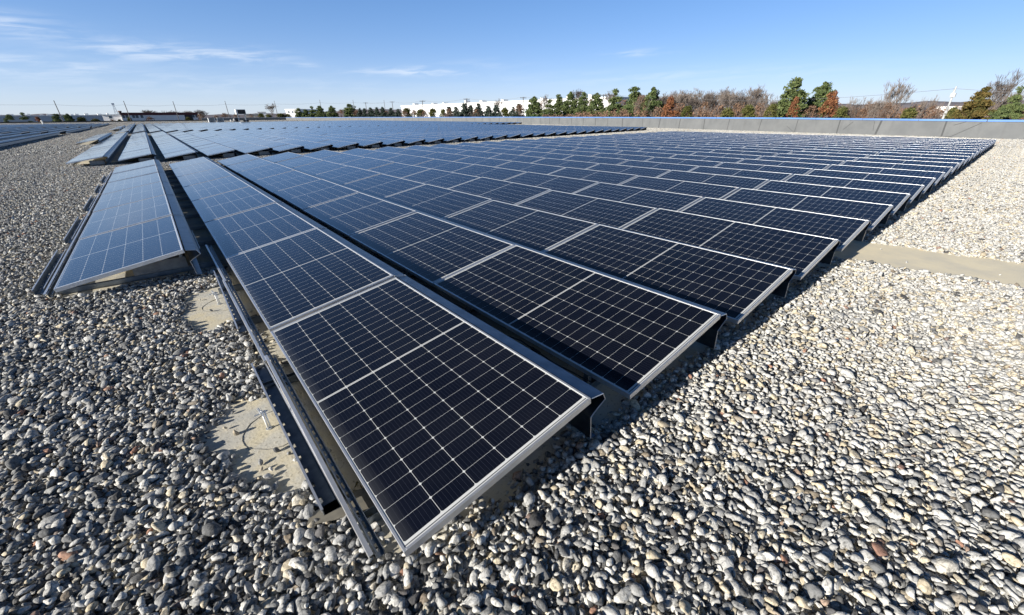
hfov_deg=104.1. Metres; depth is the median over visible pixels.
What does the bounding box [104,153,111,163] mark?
wind deflector
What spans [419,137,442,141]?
solar panel
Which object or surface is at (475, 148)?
solar panel
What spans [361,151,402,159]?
solar panel
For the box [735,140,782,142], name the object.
solar panel
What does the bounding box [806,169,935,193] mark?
solar panel
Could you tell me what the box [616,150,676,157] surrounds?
solar panel
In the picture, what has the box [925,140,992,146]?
solar panel
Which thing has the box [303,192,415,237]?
solar panel
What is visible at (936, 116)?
scrub bush
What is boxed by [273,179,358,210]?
solar panel
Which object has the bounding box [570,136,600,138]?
solar panel
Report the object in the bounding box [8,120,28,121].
shed building
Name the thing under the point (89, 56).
sky
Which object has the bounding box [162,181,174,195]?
wind deflector
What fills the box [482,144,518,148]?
solar panel
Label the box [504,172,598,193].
solar panel
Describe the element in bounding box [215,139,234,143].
solar panel
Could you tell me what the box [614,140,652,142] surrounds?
solar panel
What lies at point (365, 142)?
solar panel
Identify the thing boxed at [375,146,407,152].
solar panel
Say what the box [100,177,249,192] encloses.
base rail
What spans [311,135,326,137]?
solar panel
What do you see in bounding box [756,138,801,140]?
solar panel
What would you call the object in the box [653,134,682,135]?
solar panel
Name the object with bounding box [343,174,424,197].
solar panel
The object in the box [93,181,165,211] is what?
solar panel
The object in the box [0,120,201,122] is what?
roof kerb
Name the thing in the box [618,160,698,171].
solar panel
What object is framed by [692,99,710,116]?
scrub bush
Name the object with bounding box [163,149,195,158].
solar panel
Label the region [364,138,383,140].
solar panel
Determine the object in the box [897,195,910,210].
wind deflector
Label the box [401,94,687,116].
long warehouse
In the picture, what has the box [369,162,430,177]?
solar panel
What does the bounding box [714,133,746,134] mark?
solar panel
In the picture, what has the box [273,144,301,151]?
solar panel
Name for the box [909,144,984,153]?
solar panel
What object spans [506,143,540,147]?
solar panel
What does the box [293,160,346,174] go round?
solar panel
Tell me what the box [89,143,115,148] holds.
solar panel
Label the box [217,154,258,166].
solar panel
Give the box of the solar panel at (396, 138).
[384,137,403,139]
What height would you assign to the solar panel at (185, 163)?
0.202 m
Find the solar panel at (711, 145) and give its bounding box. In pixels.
[692,144,744,147]
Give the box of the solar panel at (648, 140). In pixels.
[629,139,667,141]
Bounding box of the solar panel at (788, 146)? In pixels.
[758,144,816,148]
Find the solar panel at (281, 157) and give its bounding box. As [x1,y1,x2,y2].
[263,152,303,161]
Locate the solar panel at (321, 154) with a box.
[304,150,341,158]
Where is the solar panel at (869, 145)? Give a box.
[837,144,902,149]
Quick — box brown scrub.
[542,102,1023,119]
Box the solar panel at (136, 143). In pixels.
[126,140,147,145]
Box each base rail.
[42,233,351,296]
[61,220,327,266]
[69,208,306,246]
[80,200,291,230]
[85,193,279,217]
[92,187,266,207]
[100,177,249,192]
[165,182,257,193]
[218,250,382,293]
[233,271,419,326]
[262,305,480,388]
[346,373,600,536]
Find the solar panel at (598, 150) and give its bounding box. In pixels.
[571,148,622,153]
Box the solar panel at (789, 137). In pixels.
[766,137,810,138]
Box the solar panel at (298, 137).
[289,136,305,138]
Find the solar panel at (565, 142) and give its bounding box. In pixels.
[548,140,581,143]
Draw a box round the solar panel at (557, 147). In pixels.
[535,145,579,149]
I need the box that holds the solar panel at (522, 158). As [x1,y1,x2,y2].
[490,154,543,162]
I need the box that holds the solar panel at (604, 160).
[562,155,628,164]
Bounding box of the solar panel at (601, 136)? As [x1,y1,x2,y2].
[585,136,612,137]
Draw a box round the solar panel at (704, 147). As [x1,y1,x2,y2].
[677,145,729,149]
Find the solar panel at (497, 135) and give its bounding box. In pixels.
[486,134,505,137]
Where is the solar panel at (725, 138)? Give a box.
[704,137,745,139]
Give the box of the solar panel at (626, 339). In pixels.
[434,245,720,398]
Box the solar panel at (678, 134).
[663,134,694,134]
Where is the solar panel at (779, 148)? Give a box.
[743,146,804,150]
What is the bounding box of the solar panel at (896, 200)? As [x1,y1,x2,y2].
[755,180,910,214]
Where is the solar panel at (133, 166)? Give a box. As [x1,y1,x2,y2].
[112,159,155,173]
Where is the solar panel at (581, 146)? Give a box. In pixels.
[558,143,598,147]
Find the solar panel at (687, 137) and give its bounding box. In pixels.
[671,136,706,137]
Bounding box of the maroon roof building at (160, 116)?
[120,112,198,120]
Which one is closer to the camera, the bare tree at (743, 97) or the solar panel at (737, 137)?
the solar panel at (737, 137)
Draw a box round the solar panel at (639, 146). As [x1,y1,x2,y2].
[614,144,660,148]
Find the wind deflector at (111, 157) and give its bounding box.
[107,150,114,159]
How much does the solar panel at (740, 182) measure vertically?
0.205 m
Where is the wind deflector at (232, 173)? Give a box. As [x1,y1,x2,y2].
[223,168,236,175]
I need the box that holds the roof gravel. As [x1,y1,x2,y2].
[0,120,1023,614]
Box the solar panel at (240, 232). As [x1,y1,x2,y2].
[205,202,316,257]
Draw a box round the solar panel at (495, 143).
[480,141,508,144]
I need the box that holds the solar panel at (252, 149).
[238,145,269,153]
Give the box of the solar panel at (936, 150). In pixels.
[895,148,978,158]
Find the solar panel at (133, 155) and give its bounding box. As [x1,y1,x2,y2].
[118,150,150,160]
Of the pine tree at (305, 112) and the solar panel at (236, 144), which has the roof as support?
the solar panel at (236, 144)
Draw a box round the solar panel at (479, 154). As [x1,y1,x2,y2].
[456,150,500,157]
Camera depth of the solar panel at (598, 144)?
18.20 m
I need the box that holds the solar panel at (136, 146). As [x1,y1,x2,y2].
[124,143,148,149]
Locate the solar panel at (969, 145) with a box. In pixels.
[915,143,987,150]
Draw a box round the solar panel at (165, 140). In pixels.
[156,138,174,142]
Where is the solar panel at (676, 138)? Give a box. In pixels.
[658,137,694,139]
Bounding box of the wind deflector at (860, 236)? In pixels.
[853,221,870,240]
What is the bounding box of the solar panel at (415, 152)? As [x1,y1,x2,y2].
[397,149,435,156]
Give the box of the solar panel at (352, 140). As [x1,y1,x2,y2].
[342,138,361,141]
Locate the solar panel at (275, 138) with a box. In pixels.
[265,137,283,140]
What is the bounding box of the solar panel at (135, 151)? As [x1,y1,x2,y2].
[120,148,150,155]
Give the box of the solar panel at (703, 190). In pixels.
[619,176,739,198]
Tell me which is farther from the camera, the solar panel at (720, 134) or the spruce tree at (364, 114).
the spruce tree at (364, 114)
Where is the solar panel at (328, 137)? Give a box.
[321,136,337,138]
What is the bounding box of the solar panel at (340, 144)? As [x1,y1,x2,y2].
[331,141,356,147]
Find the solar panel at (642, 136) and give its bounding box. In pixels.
[627,136,657,137]
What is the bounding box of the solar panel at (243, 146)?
[230,143,257,149]
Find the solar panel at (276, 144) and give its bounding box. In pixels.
[262,142,288,147]
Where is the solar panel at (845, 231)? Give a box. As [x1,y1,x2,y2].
[679,197,869,251]
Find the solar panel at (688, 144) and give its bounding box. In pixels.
[651,142,695,145]
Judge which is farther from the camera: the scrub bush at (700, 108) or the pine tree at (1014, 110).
the scrub bush at (700, 108)
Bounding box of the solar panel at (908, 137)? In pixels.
[880,136,934,139]
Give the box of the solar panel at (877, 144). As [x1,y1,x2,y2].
[845,142,908,145]
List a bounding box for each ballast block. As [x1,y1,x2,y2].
[89,160,105,164]
[132,253,188,275]
[138,157,152,161]
[183,155,195,159]
[222,153,234,156]
[258,151,269,154]
[290,149,300,152]
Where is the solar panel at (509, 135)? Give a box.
[500,133,519,137]
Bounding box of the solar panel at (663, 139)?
[645,138,681,140]
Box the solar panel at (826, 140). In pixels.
[801,139,853,141]
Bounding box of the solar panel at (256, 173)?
[237,163,293,181]
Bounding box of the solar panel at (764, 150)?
[728,147,792,153]
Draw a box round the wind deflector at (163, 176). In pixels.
[159,172,168,182]
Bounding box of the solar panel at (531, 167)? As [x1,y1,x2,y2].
[496,161,565,173]
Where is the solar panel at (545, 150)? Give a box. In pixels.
[512,147,556,152]
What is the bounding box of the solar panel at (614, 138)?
[598,137,629,139]
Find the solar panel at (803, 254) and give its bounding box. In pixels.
[621,208,838,279]
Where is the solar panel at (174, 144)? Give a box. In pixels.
[158,142,181,148]
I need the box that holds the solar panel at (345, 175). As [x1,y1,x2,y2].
[314,166,380,184]
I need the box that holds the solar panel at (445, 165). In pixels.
[414,159,473,171]
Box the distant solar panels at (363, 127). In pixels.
[0,120,645,142]
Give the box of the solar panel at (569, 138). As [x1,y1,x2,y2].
[554,137,585,139]
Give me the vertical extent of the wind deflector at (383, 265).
0.279 m
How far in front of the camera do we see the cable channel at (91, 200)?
7.62 m
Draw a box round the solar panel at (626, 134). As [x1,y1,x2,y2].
[612,134,639,135]
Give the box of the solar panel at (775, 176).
[688,166,792,180]
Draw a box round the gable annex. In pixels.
[101,114,122,120]
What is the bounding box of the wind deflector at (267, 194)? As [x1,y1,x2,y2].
[251,186,282,205]
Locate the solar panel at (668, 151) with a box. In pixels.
[639,148,695,154]
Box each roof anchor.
[201,290,228,311]
[242,408,287,449]
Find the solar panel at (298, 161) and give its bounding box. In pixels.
[275,156,321,167]
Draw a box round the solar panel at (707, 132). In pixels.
[693,132,722,132]
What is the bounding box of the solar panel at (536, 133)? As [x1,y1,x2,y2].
[523,132,542,135]
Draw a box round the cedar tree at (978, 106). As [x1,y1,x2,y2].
[949,86,996,119]
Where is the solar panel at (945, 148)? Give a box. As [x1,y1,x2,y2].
[902,146,981,156]
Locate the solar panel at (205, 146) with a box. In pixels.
[193,143,218,149]
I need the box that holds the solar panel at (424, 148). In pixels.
[406,145,437,150]
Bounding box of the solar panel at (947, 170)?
[841,161,952,179]
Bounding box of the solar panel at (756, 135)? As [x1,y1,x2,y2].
[737,135,775,136]
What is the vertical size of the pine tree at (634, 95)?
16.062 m
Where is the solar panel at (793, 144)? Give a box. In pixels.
[769,143,827,146]
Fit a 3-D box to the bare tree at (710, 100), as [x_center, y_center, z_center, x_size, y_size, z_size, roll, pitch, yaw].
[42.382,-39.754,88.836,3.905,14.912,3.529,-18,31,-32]
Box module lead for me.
[226,168,591,382]
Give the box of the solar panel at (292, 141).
[283,139,302,143]
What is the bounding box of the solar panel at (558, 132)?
[545,131,565,134]
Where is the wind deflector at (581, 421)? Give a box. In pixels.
[396,275,604,438]
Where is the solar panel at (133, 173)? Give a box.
[108,165,158,182]
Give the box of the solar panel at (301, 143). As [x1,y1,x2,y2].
[292,141,315,145]
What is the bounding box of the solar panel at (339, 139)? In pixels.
[329,137,350,140]
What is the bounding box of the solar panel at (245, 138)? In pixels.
[235,137,253,140]
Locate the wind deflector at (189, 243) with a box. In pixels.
[173,215,201,273]
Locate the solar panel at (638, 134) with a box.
[625,133,652,134]
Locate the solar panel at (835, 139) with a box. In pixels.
[811,138,860,140]
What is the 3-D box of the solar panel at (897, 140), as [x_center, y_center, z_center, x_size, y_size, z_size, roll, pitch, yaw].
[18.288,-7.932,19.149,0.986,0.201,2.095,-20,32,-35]
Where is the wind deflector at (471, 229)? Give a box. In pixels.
[419,212,519,244]
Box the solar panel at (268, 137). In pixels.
[260,136,275,138]
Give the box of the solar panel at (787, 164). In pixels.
[738,159,829,169]
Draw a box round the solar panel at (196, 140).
[184,139,204,143]
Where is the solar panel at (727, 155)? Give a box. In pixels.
[691,152,761,158]
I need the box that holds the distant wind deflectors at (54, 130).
[0,122,521,150]
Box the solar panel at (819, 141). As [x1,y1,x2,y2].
[791,140,845,143]
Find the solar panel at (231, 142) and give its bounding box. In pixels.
[220,140,242,144]
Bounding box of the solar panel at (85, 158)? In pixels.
[66,152,105,163]
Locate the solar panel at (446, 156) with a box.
[421,152,469,160]
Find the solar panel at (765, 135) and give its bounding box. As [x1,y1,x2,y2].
[747,134,783,135]
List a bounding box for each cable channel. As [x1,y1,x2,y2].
[31,249,66,294]
[63,216,84,243]
[83,195,96,210]
[94,184,102,192]
[101,175,108,182]
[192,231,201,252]
[213,268,247,332]
[251,361,340,514]
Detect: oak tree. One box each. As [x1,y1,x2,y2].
[659,95,679,116]
[785,96,799,117]
[817,90,840,117]
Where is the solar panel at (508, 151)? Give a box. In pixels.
[484,148,530,154]
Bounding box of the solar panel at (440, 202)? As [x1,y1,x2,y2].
[383,184,491,218]
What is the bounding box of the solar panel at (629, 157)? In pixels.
[593,153,653,160]
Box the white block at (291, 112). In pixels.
[284,109,316,116]
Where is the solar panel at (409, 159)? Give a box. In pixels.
[385,154,433,164]
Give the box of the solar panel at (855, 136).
[834,135,879,137]
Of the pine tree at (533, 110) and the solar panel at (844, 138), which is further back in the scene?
the pine tree at (533, 110)
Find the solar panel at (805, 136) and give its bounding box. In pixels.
[784,135,826,136]
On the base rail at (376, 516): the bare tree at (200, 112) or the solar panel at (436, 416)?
the solar panel at (436, 416)
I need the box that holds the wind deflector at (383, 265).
[319,228,404,282]
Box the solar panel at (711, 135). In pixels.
[693,135,727,136]
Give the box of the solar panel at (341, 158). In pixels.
[321,153,363,163]
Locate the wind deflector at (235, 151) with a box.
[229,147,237,155]
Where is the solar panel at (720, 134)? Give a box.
[703,134,736,135]
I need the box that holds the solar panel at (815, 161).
[757,156,844,164]
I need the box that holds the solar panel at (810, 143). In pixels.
[781,141,837,144]
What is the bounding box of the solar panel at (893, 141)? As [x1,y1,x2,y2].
[861,140,920,142]
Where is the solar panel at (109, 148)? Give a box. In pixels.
[80,147,111,154]
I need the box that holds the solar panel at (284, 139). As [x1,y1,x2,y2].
[275,138,293,141]
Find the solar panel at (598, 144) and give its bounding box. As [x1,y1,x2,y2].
[579,142,618,146]
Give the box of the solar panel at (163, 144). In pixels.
[157,141,178,145]
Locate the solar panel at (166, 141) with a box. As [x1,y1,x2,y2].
[156,139,176,144]
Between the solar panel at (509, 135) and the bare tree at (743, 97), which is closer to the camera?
the solar panel at (509, 135)
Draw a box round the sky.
[0,0,1023,114]
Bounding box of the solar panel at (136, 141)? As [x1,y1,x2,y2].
[127,139,146,143]
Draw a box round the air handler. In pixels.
[234,109,248,121]
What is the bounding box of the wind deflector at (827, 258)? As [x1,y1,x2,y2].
[819,240,839,264]
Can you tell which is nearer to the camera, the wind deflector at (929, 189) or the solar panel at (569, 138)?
the wind deflector at (929, 189)
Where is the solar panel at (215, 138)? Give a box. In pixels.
[206,136,225,140]
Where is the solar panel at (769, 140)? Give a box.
[746,139,792,141]
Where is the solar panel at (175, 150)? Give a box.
[161,146,189,153]
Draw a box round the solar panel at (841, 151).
[804,149,878,154]
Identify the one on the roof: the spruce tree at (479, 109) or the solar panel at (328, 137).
the solar panel at (328, 137)
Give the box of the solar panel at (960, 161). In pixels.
[866,155,964,169]
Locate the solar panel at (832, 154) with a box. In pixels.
[789,151,868,157]
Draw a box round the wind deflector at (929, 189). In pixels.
[926,180,935,191]
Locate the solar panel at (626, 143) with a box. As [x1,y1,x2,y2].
[596,141,635,144]
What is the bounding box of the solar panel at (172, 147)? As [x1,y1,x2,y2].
[160,144,184,150]
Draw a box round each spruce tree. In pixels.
[357,108,362,116]
[361,108,367,116]
[366,107,374,116]
[372,107,379,116]
[378,107,387,116]
[386,108,394,116]
[395,109,401,116]
[452,107,460,116]
[455,103,470,116]
[467,105,473,116]
[471,103,483,116]
[483,106,493,116]
[490,105,502,116]
[509,107,515,116]
[511,103,524,116]
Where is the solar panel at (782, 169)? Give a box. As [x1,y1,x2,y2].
[715,162,812,174]
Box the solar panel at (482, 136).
[470,134,491,138]
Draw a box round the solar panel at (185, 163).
[169,157,208,168]
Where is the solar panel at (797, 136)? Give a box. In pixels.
[776,136,818,137]
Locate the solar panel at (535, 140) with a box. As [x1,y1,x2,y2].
[519,139,550,141]
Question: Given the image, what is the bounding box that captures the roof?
[0,125,1023,614]
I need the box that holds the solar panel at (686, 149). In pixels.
[659,147,712,151]
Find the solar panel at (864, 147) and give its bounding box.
[827,145,895,149]
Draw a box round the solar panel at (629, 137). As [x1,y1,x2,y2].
[613,137,644,138]
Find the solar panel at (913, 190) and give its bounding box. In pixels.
[784,174,924,203]
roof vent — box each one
[208,117,215,121]
[216,117,223,121]
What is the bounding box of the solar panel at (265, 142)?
[255,140,276,145]
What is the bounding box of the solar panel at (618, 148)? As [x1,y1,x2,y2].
[594,146,643,150]
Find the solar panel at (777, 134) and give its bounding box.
[757,133,792,134]
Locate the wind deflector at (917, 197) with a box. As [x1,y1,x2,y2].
[914,186,924,200]
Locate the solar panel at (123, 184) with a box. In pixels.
[102,172,161,193]
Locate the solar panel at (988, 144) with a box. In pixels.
[920,141,989,148]
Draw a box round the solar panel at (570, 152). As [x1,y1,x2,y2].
[548,150,599,155]
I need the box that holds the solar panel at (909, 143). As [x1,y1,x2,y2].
[854,141,914,144]
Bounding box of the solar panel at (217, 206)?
[191,186,275,222]
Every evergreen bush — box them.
[77,116,87,120]
[400,107,413,116]
[416,108,425,116]
[428,107,436,116]
[440,108,444,116]
[500,107,510,116]
[680,105,692,116]
[720,107,733,116]
[740,104,756,116]
[762,103,778,116]
[832,105,849,117]
[900,106,917,118]
[944,106,957,118]
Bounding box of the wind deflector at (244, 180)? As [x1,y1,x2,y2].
[235,176,255,186]
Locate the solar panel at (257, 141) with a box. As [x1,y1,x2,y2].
[248,139,268,143]
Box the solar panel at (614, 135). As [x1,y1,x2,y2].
[599,135,626,136]
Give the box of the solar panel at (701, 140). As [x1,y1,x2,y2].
[680,139,722,141]
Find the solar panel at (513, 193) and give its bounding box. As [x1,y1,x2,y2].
[448,177,551,204]
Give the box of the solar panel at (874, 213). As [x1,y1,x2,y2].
[723,188,892,230]
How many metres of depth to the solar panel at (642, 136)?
23.55 m
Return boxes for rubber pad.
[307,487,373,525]
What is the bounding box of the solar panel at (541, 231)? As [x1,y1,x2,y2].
[445,200,597,251]
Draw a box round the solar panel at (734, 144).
[708,142,758,145]
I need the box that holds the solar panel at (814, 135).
[793,134,833,135]
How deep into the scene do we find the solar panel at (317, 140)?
23.25 m
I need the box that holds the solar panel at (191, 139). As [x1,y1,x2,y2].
[182,137,201,141]
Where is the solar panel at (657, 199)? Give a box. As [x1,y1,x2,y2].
[573,182,702,210]
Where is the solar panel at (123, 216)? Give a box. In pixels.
[79,194,172,238]
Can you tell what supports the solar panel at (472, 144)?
on the base rail
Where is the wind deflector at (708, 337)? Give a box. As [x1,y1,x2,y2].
[519,245,726,348]
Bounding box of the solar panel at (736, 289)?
[544,224,792,323]
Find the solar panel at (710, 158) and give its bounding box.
[670,154,742,162]
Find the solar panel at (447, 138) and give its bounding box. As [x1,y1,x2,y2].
[436,136,459,140]
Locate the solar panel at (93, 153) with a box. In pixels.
[75,149,108,157]
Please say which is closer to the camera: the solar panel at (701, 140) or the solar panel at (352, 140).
the solar panel at (701, 140)
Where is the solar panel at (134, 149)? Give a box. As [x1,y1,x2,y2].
[122,145,149,152]
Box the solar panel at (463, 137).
[453,135,476,139]
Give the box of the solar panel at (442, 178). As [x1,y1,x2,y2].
[402,169,479,188]
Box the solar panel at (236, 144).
[224,141,249,146]
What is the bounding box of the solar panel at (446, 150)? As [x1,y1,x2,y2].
[428,147,466,153]
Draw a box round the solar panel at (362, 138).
[352,136,370,139]
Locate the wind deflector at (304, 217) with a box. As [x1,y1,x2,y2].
[277,202,323,227]
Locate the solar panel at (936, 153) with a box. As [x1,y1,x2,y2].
[887,150,974,161]
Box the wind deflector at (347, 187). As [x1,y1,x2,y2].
[327,180,364,192]
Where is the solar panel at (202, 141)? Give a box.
[186,140,207,144]
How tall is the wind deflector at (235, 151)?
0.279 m
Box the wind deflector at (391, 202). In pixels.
[364,193,420,211]
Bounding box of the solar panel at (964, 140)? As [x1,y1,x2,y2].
[931,139,994,145]
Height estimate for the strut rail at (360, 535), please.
0.040 m
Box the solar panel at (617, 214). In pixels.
[516,190,656,228]
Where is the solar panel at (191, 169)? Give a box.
[172,161,218,176]
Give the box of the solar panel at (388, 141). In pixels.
[380,139,402,144]
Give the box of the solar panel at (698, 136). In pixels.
[683,135,717,136]
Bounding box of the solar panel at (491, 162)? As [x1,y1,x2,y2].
[453,156,510,166]
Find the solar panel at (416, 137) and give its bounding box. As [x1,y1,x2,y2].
[402,136,422,138]
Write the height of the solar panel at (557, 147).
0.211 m
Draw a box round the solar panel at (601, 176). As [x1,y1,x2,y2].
[548,167,637,184]
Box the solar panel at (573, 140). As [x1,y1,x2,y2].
[566,139,598,142]
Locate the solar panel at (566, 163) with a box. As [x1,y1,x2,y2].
[532,158,599,168]
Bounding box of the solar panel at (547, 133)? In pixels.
[536,131,555,134]
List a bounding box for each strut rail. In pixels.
[43,201,96,297]
[95,171,112,202]
[205,245,231,283]
[222,280,274,362]
[265,355,384,559]
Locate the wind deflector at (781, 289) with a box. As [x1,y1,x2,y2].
[601,224,795,297]
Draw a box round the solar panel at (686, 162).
[646,157,722,166]
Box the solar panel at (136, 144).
[125,142,147,147]
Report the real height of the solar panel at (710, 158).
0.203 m
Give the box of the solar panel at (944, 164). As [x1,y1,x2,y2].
[855,157,959,174]
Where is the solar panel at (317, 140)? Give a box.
[307,138,328,141]
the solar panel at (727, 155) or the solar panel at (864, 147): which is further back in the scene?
the solar panel at (864, 147)
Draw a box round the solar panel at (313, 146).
[303,142,329,149]
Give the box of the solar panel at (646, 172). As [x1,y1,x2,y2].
[587,163,670,177]
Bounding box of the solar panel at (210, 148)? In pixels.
[197,145,225,152]
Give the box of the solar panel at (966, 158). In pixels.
[877,152,969,165]
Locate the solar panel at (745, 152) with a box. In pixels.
[711,149,777,155]
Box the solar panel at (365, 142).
[354,140,380,145]
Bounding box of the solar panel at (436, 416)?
[271,277,590,556]
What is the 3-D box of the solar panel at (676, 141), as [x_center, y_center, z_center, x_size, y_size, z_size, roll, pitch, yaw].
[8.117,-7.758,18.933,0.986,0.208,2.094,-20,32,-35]
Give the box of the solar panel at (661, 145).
[633,143,679,146]
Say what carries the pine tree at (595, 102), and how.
on the ground
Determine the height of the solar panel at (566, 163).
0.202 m
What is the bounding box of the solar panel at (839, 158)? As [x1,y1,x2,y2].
[774,153,857,160]
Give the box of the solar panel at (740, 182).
[656,170,768,188]
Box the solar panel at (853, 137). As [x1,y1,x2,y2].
[827,136,874,138]
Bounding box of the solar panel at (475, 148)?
[455,145,493,151]
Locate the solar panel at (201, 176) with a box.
[177,167,231,186]
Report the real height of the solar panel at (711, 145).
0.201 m
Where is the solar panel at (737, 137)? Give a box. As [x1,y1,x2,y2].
[716,136,755,138]
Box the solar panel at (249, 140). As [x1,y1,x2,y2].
[241,138,259,141]
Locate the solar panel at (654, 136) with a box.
[640,135,670,136]
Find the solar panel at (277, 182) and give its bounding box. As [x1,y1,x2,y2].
[253,170,319,193]
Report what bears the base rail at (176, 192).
on the roof
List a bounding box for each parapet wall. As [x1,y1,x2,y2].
[201,117,285,120]
[286,117,1023,138]
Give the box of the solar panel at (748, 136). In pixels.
[727,135,765,137]
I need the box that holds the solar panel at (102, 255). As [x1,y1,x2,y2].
[54,215,184,292]
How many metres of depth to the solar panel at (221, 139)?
25.06 m
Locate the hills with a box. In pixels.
[0,100,1023,117]
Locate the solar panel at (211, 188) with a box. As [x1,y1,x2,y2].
[183,175,249,200]
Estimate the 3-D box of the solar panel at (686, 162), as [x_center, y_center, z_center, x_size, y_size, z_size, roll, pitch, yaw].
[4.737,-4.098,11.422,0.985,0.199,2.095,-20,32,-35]
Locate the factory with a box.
[0,113,108,121]
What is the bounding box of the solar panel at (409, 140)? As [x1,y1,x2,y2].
[400,138,423,143]
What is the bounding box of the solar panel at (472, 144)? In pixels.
[456,142,488,146]
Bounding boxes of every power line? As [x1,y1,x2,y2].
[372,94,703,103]
[702,89,1016,100]
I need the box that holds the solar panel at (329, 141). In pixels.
[318,140,339,143]
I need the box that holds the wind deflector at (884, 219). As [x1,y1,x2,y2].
[879,206,893,223]
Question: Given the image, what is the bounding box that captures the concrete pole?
[942,86,956,118]
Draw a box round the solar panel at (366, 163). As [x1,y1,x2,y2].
[342,157,393,169]
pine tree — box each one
[3,114,14,121]
[19,112,32,121]
[51,113,61,121]
[62,113,74,120]
[294,108,301,116]
[301,109,309,116]
[306,106,316,116]
[315,105,326,116]
[325,106,339,116]
[342,104,356,116]
[523,96,541,116]
[540,99,557,116]
[549,94,562,115]
[561,91,577,116]
[572,91,589,116]
[585,92,605,116]
[599,88,624,116]
[615,86,641,116]
[636,87,663,116]
[775,76,810,117]
[802,81,835,117]
[988,85,1023,119]
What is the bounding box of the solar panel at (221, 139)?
[210,138,229,141]
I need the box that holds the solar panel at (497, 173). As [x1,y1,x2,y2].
[452,164,525,180]
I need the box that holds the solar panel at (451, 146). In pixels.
[430,144,464,148]
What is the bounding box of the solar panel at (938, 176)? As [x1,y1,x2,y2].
[825,165,945,185]
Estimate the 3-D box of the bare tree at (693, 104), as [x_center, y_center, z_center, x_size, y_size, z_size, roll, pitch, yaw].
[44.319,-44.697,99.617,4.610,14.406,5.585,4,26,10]
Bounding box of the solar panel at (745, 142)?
[720,141,770,144]
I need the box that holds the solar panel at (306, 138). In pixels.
[296,137,315,140]
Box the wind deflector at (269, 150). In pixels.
[262,146,272,153]
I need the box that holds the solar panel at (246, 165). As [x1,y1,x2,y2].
[226,158,272,173]
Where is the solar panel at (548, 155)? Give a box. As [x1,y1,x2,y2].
[522,151,572,158]
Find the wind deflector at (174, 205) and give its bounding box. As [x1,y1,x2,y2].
[167,195,184,217]
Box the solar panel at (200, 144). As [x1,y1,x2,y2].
[189,141,213,147]
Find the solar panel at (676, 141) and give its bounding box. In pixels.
[665,140,709,143]
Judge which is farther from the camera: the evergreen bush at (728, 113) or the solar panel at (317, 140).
the evergreen bush at (728, 113)
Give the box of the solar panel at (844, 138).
[819,137,868,139]
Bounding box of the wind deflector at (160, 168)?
[157,165,164,172]
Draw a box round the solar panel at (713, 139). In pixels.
[692,138,734,140]
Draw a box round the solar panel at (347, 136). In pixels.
[341,135,358,137]
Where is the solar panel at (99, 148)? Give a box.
[85,145,113,151]
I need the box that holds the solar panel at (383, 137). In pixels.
[371,136,389,138]
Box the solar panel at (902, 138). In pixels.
[875,138,929,139]
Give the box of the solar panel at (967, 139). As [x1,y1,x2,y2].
[935,138,995,144]
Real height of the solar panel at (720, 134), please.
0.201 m
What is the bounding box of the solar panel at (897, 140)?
[868,139,925,141]
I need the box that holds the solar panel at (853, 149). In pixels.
[815,147,887,151]
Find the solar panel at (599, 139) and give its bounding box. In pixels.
[583,138,615,140]
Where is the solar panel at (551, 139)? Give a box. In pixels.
[537,138,568,140]
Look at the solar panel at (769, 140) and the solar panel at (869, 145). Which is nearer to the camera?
the solar panel at (869, 145)
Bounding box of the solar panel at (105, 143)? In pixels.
[93,141,116,146]
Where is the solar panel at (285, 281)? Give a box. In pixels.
[226,228,393,331]
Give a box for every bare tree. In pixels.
[194,110,206,115]
[264,104,275,115]
[494,98,502,109]
[540,94,552,108]
[572,89,582,98]
[604,89,619,104]
[659,93,677,111]
[673,90,694,107]
[688,96,702,111]
[689,88,703,113]
[698,92,717,111]
[698,92,718,116]
[701,91,718,109]
[704,94,720,115]
[716,86,732,106]
[717,91,737,112]
[729,93,742,111]
[736,91,753,114]
[745,86,766,109]
[758,93,777,111]
[763,97,784,114]
[838,96,857,115]
[847,98,866,117]
[857,97,872,117]
[867,94,884,117]
[877,92,902,117]
[883,77,916,118]
[910,99,921,117]
[917,97,927,118]
[920,101,932,118]
[927,94,939,110]
[928,101,946,118]
[985,69,1023,116]
[993,86,1016,107]
[1002,90,1023,104]
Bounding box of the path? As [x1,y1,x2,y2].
[834,240,1023,286]
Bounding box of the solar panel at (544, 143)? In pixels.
[526,141,563,145]
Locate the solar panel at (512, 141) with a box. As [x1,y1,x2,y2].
[500,140,531,143]
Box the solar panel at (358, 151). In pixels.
[340,148,375,155]
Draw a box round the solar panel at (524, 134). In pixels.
[510,132,532,136]
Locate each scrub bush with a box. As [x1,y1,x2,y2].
[419,110,430,116]
[444,108,453,116]
[469,109,482,116]
[514,105,524,116]
[633,95,651,116]
[647,105,668,116]
[673,103,684,115]
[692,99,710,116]
[709,103,725,116]
[732,102,746,116]
[754,103,767,116]
[802,105,820,117]
[850,108,871,117]
[860,102,880,117]
[875,102,896,118]
[919,105,940,118]
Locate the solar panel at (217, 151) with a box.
[202,147,233,155]
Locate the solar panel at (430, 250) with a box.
[349,212,513,285]
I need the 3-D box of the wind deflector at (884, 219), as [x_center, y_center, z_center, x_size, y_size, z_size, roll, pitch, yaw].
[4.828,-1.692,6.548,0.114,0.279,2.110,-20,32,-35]
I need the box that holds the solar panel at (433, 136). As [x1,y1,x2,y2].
[421,135,439,137]

